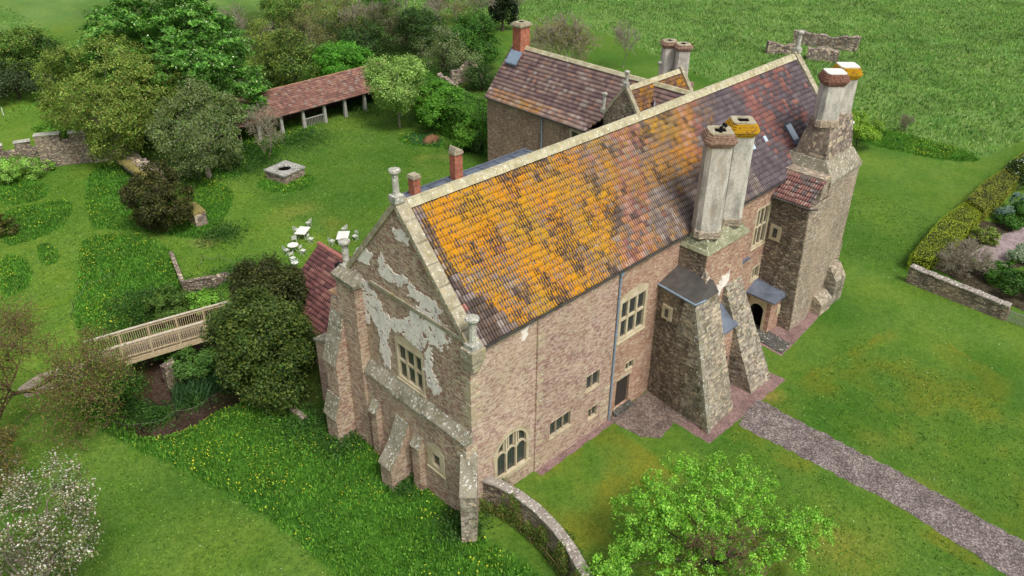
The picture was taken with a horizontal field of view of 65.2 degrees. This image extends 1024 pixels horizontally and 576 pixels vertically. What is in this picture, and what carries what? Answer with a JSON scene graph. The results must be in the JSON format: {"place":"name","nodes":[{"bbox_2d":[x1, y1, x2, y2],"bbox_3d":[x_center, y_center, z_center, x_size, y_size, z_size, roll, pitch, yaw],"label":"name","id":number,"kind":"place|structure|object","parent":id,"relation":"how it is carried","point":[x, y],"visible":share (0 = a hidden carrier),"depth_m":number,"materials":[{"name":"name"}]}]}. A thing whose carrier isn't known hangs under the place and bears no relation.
{"place":"outdoors","nodes":[
{"label":"outdoors","id":0,"kind":"place"},
{"bbox_2d":[17,363,82,396],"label":"flagstone path","id":1,"kind":"structure","parent":0,"point":[36,378],"depth_m":54.93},
{"bbox_2d":[0,4,126,125],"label":"field grass","id":2,"kind":"structure","parent":0,"point":[10,23],"depth_m":108.50,"materials":[{"name":"green plant"}]},
{"bbox_2d":[0,0,1023,575],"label":"ground","id":3,"kind":"structure","parent":0,"point":[876,304],"depth_m":54.86,"materials":[{"name":"green plant"}]},
{"bbox_2d":[0,156,20,182],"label":"shrub","id":4,"kind":"object","parent":3,"relation":"on","point":[7,173],"visible":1,"depth_m":81.83,"materials":[{"name":"green plant"}]},
{"bbox_2d":[0,213,20,235],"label":"shrub","id":5,"kind":"object","parent":3,"relation":"on","point":[13,230],"visible":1,"depth_m":73.07,"materials":[{"name":"green plant"}]},
{"bbox_2d":[0,419,33,504],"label":"bare tree","id":6,"kind":"object","parent":3,"relation":"on","point":[12,434],"visible":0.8,"depth_m":45.27,"materials":[{"name":"brown plant"}]},
{"bbox_2d":[0,138,39,170],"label":"battlemented wall","id":7,"kind":"structure","parent":3,"relation":"on","point":[24,147],"depth_m":85.31,"materials":[{"name":"stone"}]},
{"bbox_2d":[0,23,53,77],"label":"tree","id":8,"kind":"object","parent":3,"relation":"on","point":[23,44],"visible":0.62,"depth_m":105.72,"materials":[{"name":"green plant"}]},
{"bbox_2d":[0,57,56,99],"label":"tree","id":9,"kind":"object","parent":3,"relation":"on","point":[27,83],"visible":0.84,"depth_m":102.04,"materials":[{"name":"green plant"}]},
{"bbox_2d":[6,153,56,179],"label":"shrub","id":10,"kind":"object","parent":3,"relation":"on","point":[33,169],"visible":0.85,"depth_m":83.81,"materials":[{"name":"green plant"}]},
{"bbox_2d":[27,35,69,80],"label":"tree","id":11,"kind":"object","parent":3,"relation":"on","point":[50,42],"visible":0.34,"depth_m":108.96,"materials":[{"name":"green plant"}]},
{"bbox_2d":[0,448,105,575],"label":"blossom tree","id":12,"kind":"object","parent":3,"relation":"on","point":[14,552],"visible":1,"depth_m":36.77,"materials":[{"name":"white plant"}]},
{"bbox_2d":[31,120,80,136],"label":"shrub","id":13,"kind":"object","parent":3,"relation":"on","point":[38,127],"visible":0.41,"depth_m":90.22,"materials":[{"name":"green plant"}]},
{"bbox_2d":[32,130,93,170],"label":"battlemented wall","id":14,"kind":"structure","parent":3,"relation":"on","point":[53,146],"depth_m":84.69,"materials":[{"name":"stone"}]},
{"bbox_2d":[0,286,151,467],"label":"bare tree","id":15,"kind":"object","parent":3,"relation":"on","point":[66,370],"visible":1,"depth_m":47.63,"materials":[{"name":"brown plant"}]},
{"bbox_2d":[22,32,191,165],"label":"maple tree","id":16,"kind":"object","parent":3,"relation":"on","point":[110,125],"visible":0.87,"depth_m":80.53,"materials":[{"name":"green plant"}]},
{"bbox_2d":[77,357,138,412],"bbox_3d":[-26.920,6.310,53.139,3.458,3.996,4.009,-27,41,-37],"label":"shrub","id":17,"kind":"object","parent":3,"relation":"on","point":[124,393],"visible":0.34,"depth_m":52.45,"materials":[{"name":"green plant"}]},
{"bbox_2d":[108,144,164,189],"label":"ruined wall","id":18,"kind":"structure","parent":3,"relation":"on","point":[130,165],"depth_m":82.59,"materials":[{"name":"grey stone"}]},
{"bbox_2d":[116,158,195,232],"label":"yew bush","id":19,"kind":"object","parent":3,"relation":"on","point":[158,199],"visible":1,"depth_m":70.38,"materials":[{"name":"green plant"}]},
{"bbox_2d":[84,301,230,368],"bbox_3d":[-25.389,3.840,58.601,10.587,2.558,2.053,-18,36,-27],"label":"footbridge","id":20,"kind":"object","parent":3,"relation":"on","point":[177,333],"visible":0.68,"depth_m":58.11,"materials":[{"name":"wood"}]},
{"bbox_2d":[55,0,272,145],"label":"chestnut tree","id":21,"kind":"object","parent":3,"relation":"on","point":[195,46],"visible":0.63,"depth_m":85.35,"materials":[{"name":"green plant"}]},
{"bbox_2d":[133,283,194,326],"bbox_3d":[-27.610,1.244,64.458,4.451,2.977,4.665,-27,41,-37],"label":"shrub","id":22,"kind":"object","parent":3,"relation":"on","point":[160,300],"visible":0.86,"depth_m":63.48,"materials":[{"name":"green plant"}]},
{"bbox_2d":[147,344,217,437],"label":"moat mud","id":23,"kind":"structure","parent":3,"relation":"on","point":[160,390],"depth_m":56.02,"materials":[{"name":"soil"}]},
{"bbox_2d":[159,358,180,388],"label":"stone pier","id":24,"kind":"structure","parent":23,"relation":"on","point":[166,374],"depth_m":57.40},
{"bbox_2d":[169,251,212,291],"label":"retaining wall","id":25,"kind":"structure","parent":3,"relation":"on","point":[193,284],"depth_m":64.79,"materials":[{"name":"stone"}]},
{"bbox_2d":[164,344,218,382],"bbox_3d":[-23.288,5.695,58.331,4.122,2.979,3.980,-2,32,-3],"label":"shrub","id":26,"kind":"object","parent":3,"relation":"on","point":[200,365],"visible":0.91,"depth_m":57.46,"materials":[{"name":"green plant"}]},
{"bbox_2d":[141,72,247,181],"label":"whitebeam tree","id":27,"kind":"object","parent":3,"relation":"on","point":[195,137],"visible":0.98,"depth_m":79.42,"materials":[{"name":"green plant"}]},
{"bbox_2d":[187,202,207,226],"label":"wall stub","id":28,"kind":"object","parent":3,"relation":"on","point":[199,214],"depth_m":73.67,"materials":[{"name":"beige stone"}]},
{"bbox_2d":[148,359,249,407],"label":"reeds","id":29,"kind":"object","parent":3,"relation":"on","point":[208,384],"visible":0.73,"depth_m":56.94,"materials":[{"name":"green plant"}]},
{"bbox_2d":[183,287,219,314],"bbox_3d":[-24.579,1.128,64.210,3.029,2.212,3.055,-27,41,-37],"label":"shrub","id":30,"kind":"object","parent":3,"relation":"on","point":[202,301],"visible":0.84,"depth_m":63.71,"materials":[{"name":"green plant"}]},
{"bbox_2d":[210,272,229,288],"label":"retaining wall","id":31,"kind":"structure","parent":3,"relation":"on","point":[217,279],"depth_m":64.92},
{"bbox_2d":[218,0,276,58],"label":"bare tree","id":32,"kind":"object","parent":3,"relation":"on","point":[242,25],"visible":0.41,"depth_m":115.43,"materials":[{"name":"grey plant"}]},
{"bbox_2d":[197,280,320,416],"bbox_3d":[-16.152,3.720,52.013,7.605,8.797,7.685,-27,41,-37],"label":"yew tree","id":33,"kind":"object","parent":3,"relation":"on","point":[248,334],"visible":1,"depth_m":50.05,"materials":[{"name":"green plant"}]},
{"bbox_2d":[243,101,284,156],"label":"bare tree","id":34,"kind":"object","parent":3,"relation":"on","point":[268,130],"visible":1,"depth_m":85.19,"materials":[{"name":"grey plant"}]},
{"bbox_2d":[239,15,289,81],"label":"tree","id":35,"kind":"object","parent":3,"relation":"on","point":[264,37],"visible":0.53,"depth_m":107.88,"materials":[{"name":"green plant"}]},
{"bbox_2d":[224,249,310,312],"bbox_3d":[-17.141,0.762,56.656,6.152,7.848,6.808,-4,32,-7],"label":"yew tree","id":36,"kind":"object","parent":3,"relation":"on","point":[269,273],"visible":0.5,"depth_m":55.14,"materials":[{"name":"green plant"}]},
{"bbox_2d":[263,160,305,184],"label":"well","id":37,"kind":"object","parent":3,"relation":"on","point":[284,172],"visible":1,"depth_m":82.52,"materials":[{"name":"stone"}]},
{"bbox_2d":[61,34,508,561],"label":"undergrowth","id":38,"kind":"object","parent":3,"relation":"on","point":[140,408],"visible":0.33,"depth_m":60.61,"materials":[{"name":"green plant"}]},
{"bbox_2d":[256,0,316,30],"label":"tree","id":39,"kind":"object","parent":3,"relation":"on","point":[270,4],"visible":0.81,"depth_m":130.81,"materials":[{"name":"green plant"}]},
{"bbox_2d":[257,25,320,86],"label":"tree","id":40,"kind":"object","parent":3,"relation":"on","point":[290,64],"visible":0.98,"depth_m":105.60,"materials":[{"name":"green plant"}]},
{"bbox_2d":[276,1,339,65],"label":"tree","id":41,"kind":"object","parent":3,"relation":"on","point":[313,33],"visible":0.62,"depth_m":114.81,"materials":[{"name":"green plant"}]},
{"bbox_2d":[215,61,402,145],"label":"open shed","id":42,"kind":"structure","parent":3,"relation":"on","point":[303,98],"depth_m":96.69,"materials":[{"name":"tile"}]},
{"bbox_2d":[285,241,350,364],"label":"outbuilding","id":43,"kind":"structure","parent":3,"relation":"on","point":[318,267],"depth_m":56.26,"materials":[{"name":"tile"}]},
{"bbox_2d":[313,262,340,400],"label":"screen wall","id":44,"kind":"structure","parent":3,"relation":"on","point":[320,341],"depth_m":50.86,"materials":[{"name":"stone"}]},
{"bbox_2d":[305,0,369,36],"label":"tree","id":45,"kind":"object","parent":3,"relation":"on","point":[327,12],"visible":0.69,"depth_m":128.79,"materials":[{"name":"green plant"}]},
{"bbox_2d":[305,39,374,77],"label":"tree","id":46,"kind":"object","parent":3,"relation":"on","point":[341,55],"visible":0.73,"depth_m":105.87,"materials":[{"name":"green plant"}]},
{"bbox_2d":[337,0,382,35],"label":"bare tree","id":47,"kind":"object","parent":3,"relation":"on","point":[367,10],"visible":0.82,"depth_m":123.93,"materials":[{"name":"grey plant"}]},
{"bbox_2d":[334,16,398,63],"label":"tree","id":48,"kind":"object","parent":3,"relation":"on","point":[347,34],"visible":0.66,"depth_m":115.78,"materials":[{"name":"green plant"}]},
{"bbox_2d":[347,0,402,23],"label":"tree","id":49,"kind":"object","parent":3,"relation":"on","point":[376,2],"visible":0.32,"depth_m":137.63,"materials":[{"name":"green plant"}]},
{"bbox_2d":[358,1,422,51],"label":"tree","id":50,"kind":"object","parent":3,"relation":"on","point":[389,19],"visible":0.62,"depth_m":121.80,"materials":[{"name":"green plant"}]},
{"bbox_2d":[359,52,429,126],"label":"apple tree","id":51,"kind":"object","parent":3,"relation":"on","point":[406,75],"visible":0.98,"depth_m":91.53,"materials":[{"name":"green plant"}]},
{"bbox_2d":[392,5,450,53],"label":"tree","id":52,"kind":"object","parent":3,"relation":"on","point":[408,16],"visible":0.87,"depth_m":118.65,"materials":[{"name":"green plant"}]},
{"bbox_2d":[401,131,441,145],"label":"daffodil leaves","id":53,"kind":"object","parent":3,"relation":"on","point":[419,137],"visible":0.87,"depth_m":91.87,"materials":[{"name":"green plant"}]},
{"bbox_2d":[422,0,447,21],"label":"bare tree","id":54,"kind":"object","parent":3,"relation":"on","point":[433,6],"visible":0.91,"depth_m":130.52,"materials":[{"name":"grey plant"}]},
{"bbox_2d":[411,79,465,127],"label":"shrub","id":55,"kind":"object","parent":3,"relation":"on","point":[431,114],"visible":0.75,"depth_m":91.59,"materials":[{"name":"green plant"}]},
{"bbox_2d":[411,23,466,74],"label":"tree","id":56,"kind":"object","parent":3,"relation":"on","point":[443,64],"visible":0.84,"depth_m":111.36,"materials":[{"name":"green plant"}]},
{"bbox_2d":[414,72,487,157],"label":"hedge","id":57,"kind":"object","parent":3,"relation":"on","point":[473,107],"visible":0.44,"depth_m":91.43,"materials":[{"name":"green plant"}]},
{"bbox_2d":[431,0,475,21],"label":"tree","id":58,"kind":"object","parent":3,"relation":"on","point":[456,9],"visible":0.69,"depth_m":139.01,"materials":[{"name":"green plant"}]},
{"bbox_2d":[442,40,483,78],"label":"tree","id":59,"kind":"object","parent":3,"relation":"on","point":[462,58],"visible":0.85,"depth_m":109.61,"materials":[{"name":"green plant"}]},
{"bbox_2d":[449,61,484,89],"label":"ruined wall","id":60,"kind":"structure","parent":3,"relation":"on","point":[454,74],"depth_m":109.95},
{"bbox_2d":[402,145,533,197],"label":"lead roofed range","id":61,"kind":"structure","parent":3,"relation":"on","point":[457,171],"depth_m":56.95,"materials":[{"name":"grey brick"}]},
{"bbox_2d":[450,117,486,150],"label":"shrub","id":62,"kind":"object","parent":3,"relation":"on","point":[462,135],"visible":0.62,"depth_m":87.53,"materials":[{"name":"green plant"}]},
{"bbox_2d":[440,7,503,68],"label":"tree","id":63,"kind":"object","parent":3,"relation":"on","point":[473,29],"visible":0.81,"depth_m":113.09,"materials":[{"name":"green plant"}]},
{"bbox_2d":[1,124,952,538],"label":"meadow flowers","id":64,"kind":"object","parent":3,"relation":"on","point":[235,406],"visible":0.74,"depth_m":51.88,"materials":[{"name":"yellow plant"}]},
{"bbox_2d":[467,127,487,151],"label":"shrub","id":65,"kind":"object","parent":3,"relation":"on","point":[477,147],"visible":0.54,"depth_m":87.33,"materials":[{"name":"green plant"}]},
{"bbox_2d":[0,120,956,574],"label":"cowslips","id":66,"kind":"object","parent":3,"relation":"on","point":[232,442],"visible":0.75,"depth_m":50.43,"materials":[{"name":"yellow plant"}]},
{"bbox_2d":[461,62,497,90],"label":"tree","id":67,"kind":"object","parent":3,"relation":"on","point":[486,78],"visible":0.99,"depth_m":106.43,"materials":[{"name":"green plant"}]},
{"bbox_2d":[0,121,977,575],"bbox_3d":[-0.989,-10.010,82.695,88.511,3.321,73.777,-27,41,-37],"label":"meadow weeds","id":68,"kind":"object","parent":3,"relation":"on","point":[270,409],"visible":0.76,"depth_m":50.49,"materials":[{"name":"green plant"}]},
{"bbox_2d":[0,123,979,575],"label":"long grass","id":69,"kind":"structure","parent":3,"relation":"on","point":[100,269],"depth_m":52.25,"materials":[{"name":"green plant"}]},
{"bbox_2d":[483,0,521,30],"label":"tree","id":70,"kind":"object","parent":3,"relation":"on","point":[502,8],"visible":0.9,"depth_m":132.65,"materials":[{"name":"green plant"}]},
{"bbox_2d":[481,475,591,575],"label":"garden wall","id":71,"kind":"structure","parent":3,"relation":"on","point":[533,510],"depth_m":42.03,"materials":[{"name":"stone"}]},
{"bbox_2d":[478,489,581,575],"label":"climbing plant","id":72,"kind":"object","parent":71,"relation":"attached to","point":[532,533],"visible":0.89,"depth_m":42.43,"materials":[{"name":"green plant"}]},
{"bbox_2d":[530,10,603,60],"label":"willow bush","id":73,"kind":"object","parent":3,"relation":"on","point":[556,35],"visible":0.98,"depth_m":111.94,"materials":[{"name":"grey plant"}]},
{"bbox_2d":[535,419,613,475],"bbox_3d":[3.943,9.741,49.113,6.750,0.166,0.646,-27,41,-37],"label":"gravel apron","id":74,"kind":"object","parent":3,"relation":"on","point":[556,460],"visible":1,"depth_m":48.87,"materials":[{"name":"gravel"}]},
{"bbox_2d":[484,20,693,160],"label":"wing","id":75,"kind":"structure","parent":3,"relation":"on","point":[537,99],"depth_m":75.53,"materials":[{"name":"tile"}]},
{"bbox_2d":[323,30,862,542],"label":"manor house","id":76,"kind":"structure","parent":3,"relation":"on","point":[515,320],"depth_m":46.61,"materials":[{"name":"stone"}]},
{"bbox_2d":[395,339,425,398],"bbox_3d":[-5.474,4.332,43.644,0.330,2.730,2.570,-27,41,-37],"label":"window","id":77,"kind":"structure","parent":76,"relation":"in","point":[410,365],"depth_m":43.78,"materials":[{"name":"stone"}]},
{"bbox_2d":[427,443,445,479],"bbox_3d":[-4.139,9.573,44.488,0.330,1.730,1.570,-27,41,-37],"label":"window","id":78,"kind":"structure","parent":76,"relation":"in","point":[435,459],"depth_m":44.54,"materials":[{"name":"stone"}]},
{"bbox_2d":[494,428,530,479],"bbox_3d":[-0.062,9.138,44.786,2.900,3.230,0.350,-27,41,-37],"label":"window","id":79,"kind":"structure","parent":76,"relation":"in","point":[512,454],"depth_m":45.01,"materials":[{"name":"stone"}]},
{"bbox_2d":[548,410,571,440],"bbox_3d":[2.774,8.021,47.216,1.990,1.300,0.330,-27,41,-37],"label":"window","id":80,"kind":"structure","parent":76,"relation":"in","point":[562,423],"depth_m":47.36,"materials":[{"name":"stone"}]},
{"bbox_2d":[585,368,599,394],"bbox_3d":[4.772,5.541,47.966,1.390,1.310,0.330,-27,41,-37],"label":"window","id":81,"kind":"structure","parent":76,"relation":"in","point":[592,381],"depth_m":48.13,"materials":[{"name":"stone"}]},
{"bbox_2d":[614,375,627,406],"bbox_3d":[6.917,6.542,51.388,1.350,2.270,0.100,-27,41,-37],"label":"door","id":82,"kind":"structure","parent":76,"relation":"in","point":[621,386],"depth_m":51.46,"materials":[{"name":"brown wood"}]},
{"bbox_2d":[616,286,648,345],"bbox_3d":[7.244,1.624,48.534,2.820,3.100,0.330,-27,41,-37],"label":"window","id":83,"kind":"structure","parent":76,"relation":"in","point":[632,313],"depth_m":48.67,"materials":[{"name":"stone"}]},
{"bbox_2d":[749,201,771,251],"bbox_3d":[17.523,-4.380,56.600,2.020,3.330,0.330,-27,41,-37],"label":"window","id":84,"kind":"structure","parent":76,"relation":"in","point":[762,217],"depth_m":56.73,"materials":[{"name":"stone"}]},
{"bbox_2d":[610,18,642,67],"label":"sapling","id":85,"kind":"object","parent":3,"relation":"on","point":[620,34],"visible":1,"depth_m":113.59,"materials":[{"name":"grey plant"}]},
{"bbox_2d":[327,0,1023,156],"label":"pasture grass","id":86,"kind":"structure","parent":3,"relation":"on","point":[893,5],"depth_m":130.97,"materials":[{"name":"green plant"}]},
{"bbox_2d":[581,450,839,575],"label":"hawthorn tree","id":87,"kind":"object","parent":3,"relation":"on","point":[702,539],"visible":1,"depth_m":39.39,"materials":[{"name":"green plant"}]},
{"bbox_2d":[675,372,784,442],"bbox_3d":[14.112,7.275,53.205,9.200,0.151,3.990,-27,41,-37],"label":"gravel apron","id":88,"kind":"object","parent":3,"relation":"on","point":[743,401],"visible":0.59,"depth_m":52.22,"materials":[{"name":"gravel"}]},
{"bbox_2d":[765,40,795,53],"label":"ruined wall","id":89,"kind":"structure","parent":3,"relation":"on","point":[773,47],"depth_m":122.92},
{"bbox_2d":[761,312,818,355],"bbox_3d":[22.599,1.209,63.154,3.942,0.205,15.480,22,38,31],"label":"gravel apron","id":90,"kind":"object","parent":3,"relation":"on","point":[794,334],"visible":0.23,"depth_m":59.67,"materials":[{"name":"gravel"}]},
{"bbox_2d":[806,46,838,62],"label":"ruined wall","id":91,"kind":"structure","parent":3,"relation":"on","point":[822,53],"depth_m":119.68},
{"bbox_2d":[792,29,860,51],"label":"ruined wall","id":92,"kind":"structure","parent":3,"relation":"on","point":[846,42],"depth_m":125.59,"materials":[{"name":"stone"}]},
{"bbox_2d":[851,110,885,146],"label":"bush","id":93,"kind":"object","parent":3,"relation":"on","point":[861,127],"visible":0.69,"depth_m":89.16,"materials":[{"name":"green plant"}]},
{"bbox_2d":[897,113,915,133],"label":"sapling","id":94,"kind":"object","parent":3,"relation":"on","point":[905,122],"visible":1,"depth_m":94.19,"materials":[{"name":"grey plant"}]},
{"bbox_2d":[905,263,1011,320],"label":"garden wall","id":95,"kind":"structure","parent":3,"relation":"on","point":[955,291],"depth_m":62.91,"materials":[{"name":"stone"}]},
{"bbox_2d":[933,184,1023,310],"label":"garden bed","id":96,"kind":"object","parent":3,"relation":"on","point":[977,280],"visible":0.28,"depth_m":66.74,"materials":[{"name":"soil"}]},
{"bbox_2d":[906,202,982,270],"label":"hedge","id":97,"kind":"object","parent":96,"relation":"on","point":[960,222],"visible":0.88,"depth_m":69.97,"materials":[{"name":"green plant"}]},
{"bbox_2d":[935,236,998,278],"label":"bare shrub","id":98,"kind":"object","parent":96,"relation":"on","point":[966,256],"visible":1,"depth_m":65.76,"materials":[{"name":"grey plant"}]},
{"bbox_2d":[966,225,1000,245],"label":"garden plant","id":99,"kind":"object","parent":96,"relation":"on","point":[990,239],"visible":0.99,"depth_m":71.08,"materials":[{"name":"green plant"}]},
{"bbox_2d":[980,260,1017,282],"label":"garden plant","id":100,"kind":"object","parent":96,"relation":"on","point":[990,274],"visible":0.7,"depth_m":65.61,"materials":[{"name":"green plant"}]},
{"bbox_2d":[996,269,1023,295],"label":"garden plant","id":101,"kind":"object","parent":96,"relation":"on","point":[1018,280],"visible":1,"depth_m":63.46,"materials":[{"name":"green plant"}]},
{"bbox_2d":[997,212,1023,229],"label":"garden plant","id":102,"kind":"object","parent":96,"relation":"on","point":[1013,221],"visible":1,"depth_m":73.22,"materials":[{"name":"green plant"}]},
{"bbox_2d":[1005,155,1023,186],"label":"garden plant","id":103,"kind":"object","parent":96,"relation":"on","point":[1019,162],"visible":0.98,"depth_m":80.92,"materials":[{"name":"green plant"}]},
{"bbox_2d":[1005,243,1023,262],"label":"garden plant","id":104,"kind":"object","parent":96,"relation":"on","point":[1018,252],"visible":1,"depth_m":68.13,"materials":[{"name":"green plant"}]},
{"bbox_2d":[965,167,1019,223],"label":"hedge","id":105,"kind":"object","parent":3,"relation":"on","point":[988,196],"visible":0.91,"depth_m":77.20,"materials":[{"name":"green plant"}]},
{"bbox_2d":[610,390,689,437],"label":"pavement","id":106,"kind":"structure","parent":0,"point":[648,414],"depth_m":51.32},
{"bbox_2d":[755,324,789,353],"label":"doorstep path","id":107,"kind":"structure","parent":0,"point":[774,342],"depth_m":58.47,"materials":[{"name":"stone"}]},
{"bbox_2d":[739,399,1023,575],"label":"path","id":108,"kind":"structure","parent":0,"point":[999,549],"depth_m":46.29,"materials":[{"name":"gravel"}]},
{"bbox_2d":[971,227,1023,264],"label":"garden path","id":109,"kind":"structure","parent":0,"point":[1010,240],"depth_m":71.11,"materials":[{"name":"gravel"}]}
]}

